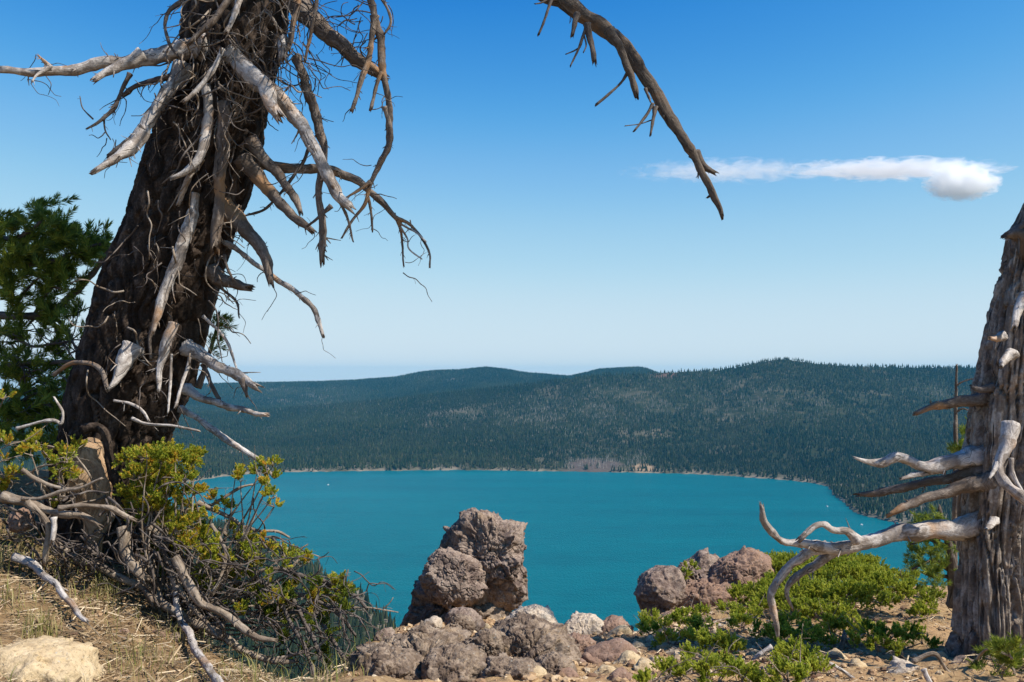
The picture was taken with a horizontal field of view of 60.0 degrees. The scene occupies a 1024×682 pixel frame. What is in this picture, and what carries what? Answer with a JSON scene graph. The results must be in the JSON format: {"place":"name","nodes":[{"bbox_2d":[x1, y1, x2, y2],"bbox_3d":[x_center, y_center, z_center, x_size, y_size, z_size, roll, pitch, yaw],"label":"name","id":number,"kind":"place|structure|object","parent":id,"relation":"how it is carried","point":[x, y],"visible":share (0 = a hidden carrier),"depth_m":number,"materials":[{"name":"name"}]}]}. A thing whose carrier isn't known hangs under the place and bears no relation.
{"place":"outdoors","nodes":[
{"label":"outdoors","id":0,"kind":"place"},
{"bbox_2d":[0,490,393,681],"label":"grass","id":1,"kind":"structure","parent":0,"point":[50,630],"depth_m":4.28,"materials":[{"name":"beige plant"}]},
{"bbox_2d":[0,359,973,679],"bbox_3d":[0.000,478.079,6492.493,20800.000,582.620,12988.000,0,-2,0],"label":"terrain","id":2,"kind":"structure","parent":0,"point":[752,407],"depth_m":2914.01,"materials":[{"name":"green plant"}]},
{"bbox_2d":[0,356,975,521],"bbox_3d":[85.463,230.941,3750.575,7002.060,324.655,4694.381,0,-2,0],"label":"forest","id":3,"kind":"object","parent":2,"relation":"on","point":[416,390],"visible":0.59,"depth_m":2869.19,"materials":[{"name":"green plant"}]},
{"bbox_2d":[187,371,970,514],"bbox_3d":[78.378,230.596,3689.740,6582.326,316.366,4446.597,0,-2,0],"label":"dead forest","id":4,"kind":"object","parent":2,"relation":"on","point":[652,405],"visible":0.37,"depth_m":3062.33,"materials":[{"name":"beige wood"}]},
{"bbox_2d":[0,469,1023,681],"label":"ground","id":5,"kind":"structure","parent":0,"point":[946,676],"depth_m":4.45,"materials":[{"name":"soil"}]},
{"bbox_2d":[7,507,32,532],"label":"rock","id":6,"kind":"object","parent":5,"relation":"on","point":[15,524],"visible":0.79,"depth_m":4.84,"materials":[{"name":"grey stone"}]},
{"bbox_2d":[0,388,47,493],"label":"juniper shrub","id":7,"kind":"object","parent":5,"relation":"on","point":[10,473],"visible":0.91,"depth_m":4.82,"materials":[{"name":"green plant"}]},
{"bbox_2d":[15,396,63,429],"bbox_3d":[-2.602,0.399,4.887,0.264,0.189,0.028,0,-2,0],"label":"stick","id":8,"kind":"object","parent":7,"relation":"on","point":[58,422],"visible":1,"depth_m":4.88,"materials":[{"name":"grey wood"}]},
{"bbox_2d":[11,552,89,623],"bbox_3d":[-2.247,1.202,4.370,0.814,0.231,0.104,-2,-3,38],"label":"fallen branch","id":9,"kind":"object","parent":5,"relation":"on","point":[33,564],"visible":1,"depth_m":4.42,"materials":[{"name":"grey wood"}]},
{"bbox_2d":[0,635,105,681],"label":"rock","id":10,"kind":"object","parent":5,"relation":"on","point":[55,659],"visible":0.94,"depth_m":3.66,"materials":[{"name":"beige stone"}]},
{"bbox_2d":[0,191,113,465],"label":"pine tree","id":11,"kind":"object","parent":5,"relation":"on","point":[22,256],"visible":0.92,"depth_m":6.11,"materials":[{"name":"green plant"}]},
{"bbox_2d":[8,427,105,508],"bbox_3d":[-2.525,0.723,4.954,0.492,0.493,0.633,1,-3,-34],"label":"juniper shrub","id":12,"kind":"object","parent":5,"relation":"on","point":[67,452],"visible":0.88,"depth_m":4.86,"materials":[{"name":"green plant"}]},
{"bbox_2d":[52,542,157,607],"bbox_3d":[-2.222,1.260,4.814,0.835,0.305,0.114,-1,-2,22],"label":"root","id":13,"kind":"object","parent":5,"relation":"on","point":[148,594],"visible":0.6,"depth_m":4.74,"materials":[{"name":"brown wood"}]},
{"bbox_2d":[116,525,157,592],"bbox_3d":[-2.026,1.169,4.748,0.284,0.350,0.091,-1,-3,31],"label":"root","id":14,"kind":"object","parent":13,"relation":"on","point":[127,557],"visible":0.89,"depth_m":4.73,"materials":[{"name":"grey wood"}]},
{"bbox_2d":[119,629,130,635],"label":"stone","id":15,"kind":"object","parent":5,"relation":"on","point":[124,631],"visible":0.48,"depth_m":4.31,"materials":[{"name":"brown stone"}]},
{"bbox_2d":[152,628,165,636],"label":"stone","id":16,"kind":"object","parent":5,"relation":"on","point":[163,633],"visible":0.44,"depth_m":4.49,"materials":[{"name":"beige stone"}]},
{"bbox_2d":[2,470,347,665],"bbox_3d":[-1.815,1.215,4.744,1.969,1.046,0.698,0,-2,0],"label":"root tangle","id":17,"kind":"object","parent":5,"relation":"on","point":[136,536],"visible":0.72,"depth_m":4.66,"materials":[{"name":"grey wood"}]},
{"bbox_2d":[24,499,51,567],"bbox_3d":[-2.383,0.973,4.464,0.154,0.351,0.044,0,-2,0],"label":"root","id":18,"kind":"object","parent":17,"relation":"hanging from","point":[33,507],"visible":0.98,"depth_m":4.46,"materials":[{"name":"grey wood"}]},
{"bbox_2d":[20,468,82,490],"bbox_3d":[-2.373,0.719,4.562,0.328,0.134,0.056,0,-2,0],"label":"root","id":19,"kind":"object","parent":17,"relation":"attached to","point":[31,476],"visible":0.89,"depth_m":4.57,"materials":[{"name":"grey wood"}]},
{"bbox_2d":[0,491,103,529],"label":"root","id":20,"kind":"object","parent":17,"relation":"attached to","point":[6,497],"visible":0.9,"depth_m":4.54,"materials":[{"name":"grey wood"}]},
{"bbox_2d":[49,517,57,546],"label":"root","id":21,"kind":"object","parent":17,"relation":"attached to","point":[53,528],"visible":1,"depth_m":4.43,"materials":[{"name":"grey wood"}]},
{"bbox_2d":[21,477,103,500],"bbox_3d":[-2.278,0.752,4.501,0.449,0.129,0.027,0,-2,6],"label":"stick","id":22,"kind":"object","parent":17,"relation":"on","point":[49,495],"visible":0.98,"depth_m":4.50,"materials":[{"name":"grey wood"}]},
{"bbox_2d":[57,503,138,527],"bbox_3d":[-2.099,0.884,4.495,0.387,0.130,0.034,0,-2,-8],"label":"root","id":23,"kind":"object","parent":17,"relation":"attached to","point":[118,512],"visible":1,"depth_m":4.49,"materials":[{"name":"grey wood"}]},
{"bbox_2d":[171,554,277,642],"bbox_3d":[-1.471,1.315,4.517,0.574,0.436,0.070,0,-2,6],"label":"fallen branch","id":24,"kind":"object","parent":17,"relation":"on","point":[198,600],"visible":0.98,"depth_m":4.51,"materials":[{"name":"grey wood"}]},
{"bbox_2d":[170,632,184,641],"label":"stone","id":25,"kind":"object","parent":5,"relation":"on","point":[178,640],"visible":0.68,"depth_m":4.52,"materials":[{"name":"beige stone"}]},
{"bbox_2d":[170,578,223,681],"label":"fallen branch","id":26,"kind":"object","parent":5,"relation":"on","point":[196,651],"visible":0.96,"depth_m":4.40,"materials":[{"name":"grey wood"}]},
{"bbox_2d":[195,309,238,388],"bbox_3d":[-2.066,0.057,6.099,0.354,0.550,0.193,-1,-2,16],"label":"pine sapling","id":27,"kind":"object","parent":5,"relation":"on","point":[200,381],"visible":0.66,"depth_m":6.09,"materials":[{"name":"green wood"}]},
{"bbox_2d":[156,592,298,667],"bbox_3d":[-1.517,1.532,4.691,0.790,0.395,0.082,0,-2,2],"label":"fallen branch","id":28,"kind":"object","parent":5,"relation":"on","point":[165,605],"visible":0.84,"depth_m":4.67,"materials":[{"name":"grey wood"}]},
{"bbox_2d":[111,437,397,677],"bbox_3d":[-1.423,1.316,4.889,1.665,1.574,0.725,0,-2,6],"label":"sprawling juniper","id":29,"kind":"object","parent":5,"relation":"on","point":[172,453],"visible":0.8,"depth_m":4.83,"materials":[{"name":"green plant"}]},
{"bbox_2d":[169,501,397,680],"bbox_3d":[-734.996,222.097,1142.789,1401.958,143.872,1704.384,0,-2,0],"label":"shrub","id":30,"kind":"object","parent":5,"relation":"on","point":[378,617],"visible":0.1,"depth_m":812.59,"materials":[{"name":"green plant"}]},
{"bbox_2d":[346,650,358,666],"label":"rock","id":31,"kind":"object","parent":5,"relation":"on","point":[353,658],"visible":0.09,"depth_m":4.65,"materials":[{"name":"grey stone"}]},
{"bbox_2d":[0,0,723,592],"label":"dead pine","id":32,"kind":"object","parent":5,"relation":"on","point":[162,280],"visible":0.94,"depth_m":5.19,"materials":[{"name":"wood"}]},
{"bbox_2d":[113,399,150,422],"bbox_3d":[-2.123,0.392,4.951,0.225,0.134,0.042,0,-2,3],"label":"stick","id":33,"kind":"object","parent":32,"relation":"attached to","point":[137,407],"visible":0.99,"depth_m":4.95,"materials":[{"name":"grey wood"}]},
{"bbox_2d":[131,417,200,431],"bbox_3d":[-1.918,0.461,4.900,0.412,0.082,0.059,0,-2,10],"label":"stick","id":34,"kind":"object","parent":32,"relation":"attached to","point":[157,424],"visible":1,"depth_m":4.91,"materials":[{"name":"grey wood"}]},
{"bbox_2d":[373,627,394,640],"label":"rock","id":35,"kind":"object","parent":5,"relation":"on","point":[389,631],"visible":0.32,"depth_m":5.21,"materials":[{"name":"beige stone"}]},
{"bbox_2d":[355,641,422,679],"bbox_3d":[-0.629,1.727,4.560,0.395,0.317,0.350,-1,-2,14],"label":"rock","id":36,"kind":"object","parent":5,"relation":"on","point":[382,658],"visible":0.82,"depth_m":4.48,"materials":[{"name":"grey stone"}]},
{"bbox_2d":[408,620,438,633],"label":"rock","id":37,"kind":"object","parent":5,"relation":"on","point":[425,627],"visible":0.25,"depth_m":4.92,"materials":[{"name":"stone"}]},
{"bbox_2d":[383,624,471,659],"bbox_3d":[-0.507,1.904,4.887,0.772,0.659,0.688,1,-2,-14],"label":"rock","id":38,"kind":"object","parent":5,"relation":"on","point":[422,643],"visible":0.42,"depth_m":4.80,"materials":[{"name":"grey stone"}]},
{"bbox_2d":[424,615,442,628],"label":"rock","id":39,"kind":"object","parent":5,"relation":"on","point":[435,621],"visible":0.46,"depth_m":5.91,"materials":[{"name":"beige stone"}]},
{"bbox_2d":[420,643,487,681],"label":"rock","id":40,"kind":"object","parent":5,"relation":"on","point":[456,663],"visible":0.92,"depth_m":4.43,"materials":[{"name":"grey stone"}]},
{"bbox_2d":[445,613,475,635],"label":"rock","id":41,"kind":"object","parent":5,"relation":"on","point":[465,621],"visible":0.49,"depth_m":5.79,"materials":[{"name":"brown stone"}]},
{"bbox_2d":[400,507,527,625],"bbox_3d":[-0.400,1.959,7.075,1.063,1.257,0.840,0,-2,0],"label":"boulder","id":42,"kind":"object","parent":5,"relation":"on","point":[475,559],"visible":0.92,"depth_m":6.88,"materials":[{"name":"grey stone"}]},
{"bbox_2d":[444,606,484,631],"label":"rock","id":43,"kind":"object","parent":5,"relation":"on","point":[476,618],"visible":0.38,"depth_m":6.10,"materials":[{"name":"grey stone"}]},
{"bbox_2d":[462,628,505,655],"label":"rock","id":44,"kind":"object","parent":5,"relation":"on","point":[489,642],"visible":0.67,"depth_m":4.81,"materials":[{"name":"grey stone"}]},
{"bbox_2d":[479,652,541,679],"bbox_3d":[-0.024,1.726,4.482,0.348,0.269,0.296,-1,-2,21],"label":"rock","id":45,"kind":"object","parent":5,"relation":"on","point":[502,664],"visible":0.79,"depth_m":4.40,"materials":[{"name":"grey stone"}]},
{"bbox_2d":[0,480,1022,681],"bbox_3d":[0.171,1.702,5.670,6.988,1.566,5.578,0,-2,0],"label":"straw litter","id":46,"kind":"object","parent":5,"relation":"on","point":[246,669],"visible":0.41,"depth_m":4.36,"materials":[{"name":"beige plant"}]},
{"bbox_2d":[0,486,1023,681],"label":"pebbles","id":47,"kind":"object","parent":5,"relation":"on","point":[561,676],"visible":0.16,"depth_m":4.82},
{"bbox_2d":[506,603,557,622],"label":"rock","id":48,"kind":"object","parent":5,"relation":"on","point":[545,612],"visible":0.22,"depth_m":5.54,"materials":[{"name":"grey stone"}]},
{"bbox_2d":[492,611,581,661],"bbox_3d":[0.067,1.807,4.973,0.649,0.492,0.548,0,-2,0],"label":"rock","id":49,"kind":"object","parent":5,"relation":"on","point":[524,635],"visible":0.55,"depth_m":4.89,"materials":[{"name":"grey stone"}]},
{"bbox_2d":[533,665,546,675],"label":"stone","id":50,"kind":"object","parent":5,"relation":"on","point":[539,670],"visible":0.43,"depth_m":4.40,"materials":[{"name":"beige stone"}]},
{"bbox_2d":[534,651,577,674],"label":"rock","id":51,"kind":"object","parent":5,"relation":"on","point":[552,662],"visible":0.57,"depth_m":4.51,"materials":[{"name":"grey stone"}]},
{"bbox_2d":[555,667,578,676],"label":"stone","id":52,"kind":"object","parent":5,"relation":"on","point":[569,672],"visible":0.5,"depth_m":4.47,"materials":[{"name":"pink stone"}]},
{"bbox_2d":[568,632,595,654],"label":"rock","id":53,"kind":"object","parent":5,"relation":"on","point":[583,641],"visible":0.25,"depth_m":5.21,"materials":[{"name":"stone"}]},
{"bbox_2d":[564,611,603,634],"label":"rock","id":54,"kind":"object","parent":5,"relation":"on","point":[580,623],"visible":0.38,"depth_m":6.43,"materials":[{"name":"grey stone"}]},
{"bbox_2d":[581,652,602,662],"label":"stone","id":55,"kind":"object","parent":5,"relation":"on","point":[588,657],"visible":0.3,"depth_m":4.94,"materials":[{"name":"stone"}]},
{"bbox_2d":[593,664,614,674],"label":"stone","id":56,"kind":"object","parent":5,"relation":"on","point":[606,670],"visible":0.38,"depth_m":4.56,"materials":[{"name":"beige stone"}]},
{"bbox_2d":[584,638,636,661],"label":"stone","id":57,"kind":"object","parent":5,"relation":"on","point":[609,650],"visible":0.43,"depth_m":4.98,"materials":[{"name":"stone"}]},
{"bbox_2d":[600,615,633,633],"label":"rock","id":58,"kind":"object","parent":5,"relation":"on","point":[611,622],"visible":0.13,"depth_m":6.40,"materials":[{"name":"stone"}]},
{"bbox_2d":[607,625,631,635],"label":"stone","id":59,"kind":"object","parent":5,"relation":"on","point":[622,629],"visible":0.41,"depth_m":6.18,"materials":[{"name":"beige stone"}]},
{"bbox_2d":[609,667,633,679],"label":"stone","id":60,"kind":"object","parent":5,"relation":"on","point":[621,672],"visible":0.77,"depth_m":4.38,"materials":[{"name":"pink stone"}]},
{"bbox_2d":[614,650,640,663],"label":"stone","id":61,"kind":"object","parent":5,"relation":"on","point":[626,655],"visible":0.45,"depth_m":4.80,"materials":[{"name":"beige stone"}]},
{"bbox_2d":[632,641,646,649],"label":"stone","id":62,"kind":"object","parent":5,"relation":"on","point":[637,644],"visible":0.29,"depth_m":5.46,"materials":[{"name":"grey stone"}]},
{"bbox_2d":[633,657,657,671],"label":"stone","id":63,"kind":"object","parent":5,"relation":"on","point":[642,663],"visible":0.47,"depth_m":4.63,"materials":[{"name":"beige stone"}]},
{"bbox_2d":[634,565,686,617],"bbox_3d":[1.331,2.251,7.984,0.478,0.475,0.607,0,-2,0],"label":"rock","id":64,"kind":"object","parent":5,"relation":"on","point":[661,588],"visible":0.82,"depth_m":7.79,"materials":[{"name":"grey stone"}]},
{"bbox_2d":[656,643,671,650],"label":"stone","id":65,"kind":"object","parent":5,"relation":"on","point":[664,646],"visible":0.33,"depth_m":5.50,"materials":[{"name":"grey stone"}]},
{"bbox_2d":[660,611,671,618],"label":"stone","id":66,"kind":"object","parent":5,"relation":"on","point":[670,612],"visible":0.12,"depth_m":7.06,"materials":[{"name":"stone"}]},
{"bbox_2d":[681,559,700,581],"bbox_3d":[1.533,2.202,7.961,0.330,0.490,0.305,2,-3,-40],"label":"green tuft","id":67,"kind":"object","parent":5,"relation":"on","point":[688,572],"visible":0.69,"depth_m":7.96,"materials":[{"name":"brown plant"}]},
{"bbox_2d":[678,547,718,581],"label":"rock","id":68,"kind":"object","parent":5,"relation":"on","point":[704,559],"visible":0.34,"depth_m":8.22,"materials":[{"name":"grey stone"}]},
{"bbox_2d":[624,584,784,681],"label":"juniper shrub","id":69,"kind":"object","parent":5,"relation":"on","point":[733,666],"visible":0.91,"depth_m":4.97,"materials":[{"name":"green plant"}]},
{"bbox_2d":[675,578,746,609],"bbox_3d":[1.730,2.360,8.027,0.983,0.471,0.666,0,-2,0],"label":"rock","id":70,"kind":"object","parent":5,"relation":"on","point":[713,590],"visible":0.3,"depth_m":7.79,"materials":[{"name":"stone"}]},
{"bbox_2d":[708,545,775,593],"bbox_3d":[2.088,2.129,8.119,0.628,0.519,0.600,0,-2,0],"label":"rock","id":71,"kind":"object","parent":5,"relation":"on","point":[741,564],"visible":0.62,"depth_m":7.94,"materials":[{"name":"grey stone"}]},
{"bbox_2d":[751,644,772,659],"bbox_3d":[1.352,1.760,4.839,0.156,0.208,0.031,0,-2,-6],"label":"root","id":72,"kind":"object","parent":5,"relation":"on","point":[769,647],"visible":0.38,"depth_m":4.84,"materials":[{"name":"grey wood"}]},
{"bbox_2d":[757,608,840,681],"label":"juniper shrub","id":73,"kind":"object","parent":5,"relation":"on","point":[796,652],"visible":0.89,"depth_m":4.25,"materials":[{"name":"green plant"}]},
{"bbox_2d":[805,671,821,678],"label":"stone","id":74,"kind":"object","parent":5,"relation":"on","point":[815,676],"visible":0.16,"depth_m":4.18,"materials":[{"name":"stone"}]},
{"bbox_2d":[719,549,917,620],"bbox_3d":[2.697,2.338,8.425,1.953,1.106,5.088,-1,-2,20],"label":"juniper shrub","id":75,"kind":"object","parent":5,"relation":"on","point":[854,577],"visible":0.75,"depth_m":6.79,"materials":[{"name":"green plant"}]},
{"bbox_2d":[823,665,835,672],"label":"stone","id":76,"kind":"object","parent":5,"relation":"on","point":[833,669],"visible":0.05,"depth_m":4.47,"materials":[{"name":"beige stone"}]},
{"bbox_2d":[815,629,846,651],"bbox_3d":[1.897,1.816,5.284,0.206,0.189,0.047,0,-2,7],"label":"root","id":77,"kind":"object","parent":5,"relation":"on","point":[843,639],"visible":0.51,"depth_m":5.27,"materials":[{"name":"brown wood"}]},
{"bbox_2d":[816,654,854,677],"bbox_3d":[1.572,1.616,4.261,0.231,0.215,0.033,0,-2,4],"label":"stick","id":78,"kind":"object","parent":5,"relation":"on","point":[840,669],"visible":0.53,"depth_m":4.25,"materials":[{"name":"grey wood"}]},
{"bbox_2d":[825,648,847,658],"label":"stone","id":79,"kind":"object","parent":5,"relation":"on","point":[835,651],"visible":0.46,"depth_m":4.82,"materials":[{"name":"beige stone"}]},
{"bbox_2d":[846,638,853,648],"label":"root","id":80,"kind":"object","parent":5,"relation":"on","point":[847,643],"visible":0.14,"depth_m":5.28,"materials":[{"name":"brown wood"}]},
{"bbox_2d":[849,658,867,667],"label":"stone","id":81,"kind":"object","parent":5,"relation":"on","point":[861,664],"visible":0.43,"depth_m":4.61,"materials":[{"name":"beige stone"}]},
{"bbox_2d":[808,603,943,660],"bbox_3d":[2.086,1.794,5.339,0.620,0.368,0.837,2,-3,-38],"label":"juniper shrub","id":82,"kind":"object","parent":5,"relation":"on","point":[860,627],"visible":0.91,"depth_m":5.25,"materials":[{"name":"green plant"}]},
{"bbox_2d":[759,203,1023,659],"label":"dead snag","id":83,"kind":"object","parent":5,"relation":"on","point":[984,529],"visible":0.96,"depth_m":4.83,"materials":[{"name":"grey wood"}]},
{"bbox_2d":[886,655,919,673],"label":"rock","id":84,"kind":"object","parent":5,"relation":"on","point":[901,664],"visible":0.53,"depth_m":4.39,"materials":[{"name":"grey stone"}]},
{"bbox_2d":[891,567,946,622],"bbox_3d":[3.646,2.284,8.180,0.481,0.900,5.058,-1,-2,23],"label":"juniper shrub","id":85,"kind":"object","parent":5,"relation":"on","point":[920,607],"visible":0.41,"depth_m":6.46,"materials":[{"name":"green plant"}]},
{"bbox_2d":[920,668,931,681],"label":"root","id":86,"kind":"object","parent":5,"relation":"on","point":[925,674],"visible":0.97,"depth_m":4.12,"materials":[{"name":"grey wood"}]},
{"bbox_2d":[900,501,958,608],"bbox_3d":[2.917,1.497,6.212,0.438,0.754,0.798,-1,-3,29],"label":"young pine","id":87,"kind":"object","parent":5,"relation":"on","point":[940,563],"visible":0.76,"depth_m":6.13,"materials":[{"name":"green plant"}]},
{"bbox_2d":[911,651,950,671],"bbox_3d":[2.145,1.595,4.357,0.350,0.133,0.035,0,-2,5],"label":"root","id":88,"kind":"object","parent":5,"relation":"on","point":[919,658],"visible":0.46,"depth_m":4.36,"materials":[{"name":"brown wood"}]},
{"bbox_2d":[930,651,947,657],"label":"stone","id":89,"kind":"object","parent":5,"relation":"on","point":[942,654],"visible":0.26,"depth_m":4.92,"materials":[{"name":"grey stone"}]},
{"bbox_2d":[946,417,966,452],"bbox_3d":[3.559,1.256,6.867,0.388,1.379,0.342,0,-2,0],"label":"young pine","id":90,"kind":"object","parent":5,"relation":"on","point":[953,448],"visible":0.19,"depth_m":6.86,"materials":[{"name":"green plant"}]},
{"bbox_2d":[951,363,972,564],"bbox_3d":[3.657,1.080,7.124,0.280,1.805,0.098,-1,-2,27],"label":"dead sapling","id":91,"kind":"object","parent":5,"relation":"on","point":[955,437],"visible":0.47,"depth_m":7.16,"materials":[{"name":"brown wood"}]},
{"bbox_2d":[951,655,973,663],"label":"stone","id":92,"kind":"object","parent":5,"relation":"on","point":[960,658],"visible":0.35,"depth_m":4.67,"materials":[{"name":"grey stone"}]},
{"bbox_2d":[964,631,1023,678],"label":"pine seedling","id":93,"kind":"object","parent":5,"relation":"on","point":[1001,650],"visible":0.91,"depth_m":4.12,"materials":[{"name":"green plant"}]},
{"bbox_2d":[0,0,1023,388],"label":"sky","id":94,"kind":"structure","parent":0,"point":[867,155],"materials":[{"name":"blue"}]},
{"bbox_2d":[167,470,958,631],"bbox_3d":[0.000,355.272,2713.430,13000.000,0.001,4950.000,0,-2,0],"label":"lake","id":95,"kind":"structure","parent":0,"point":[597,543],"depth_m":1542.26,"materials":[{"name":"liquid"}]}
]}

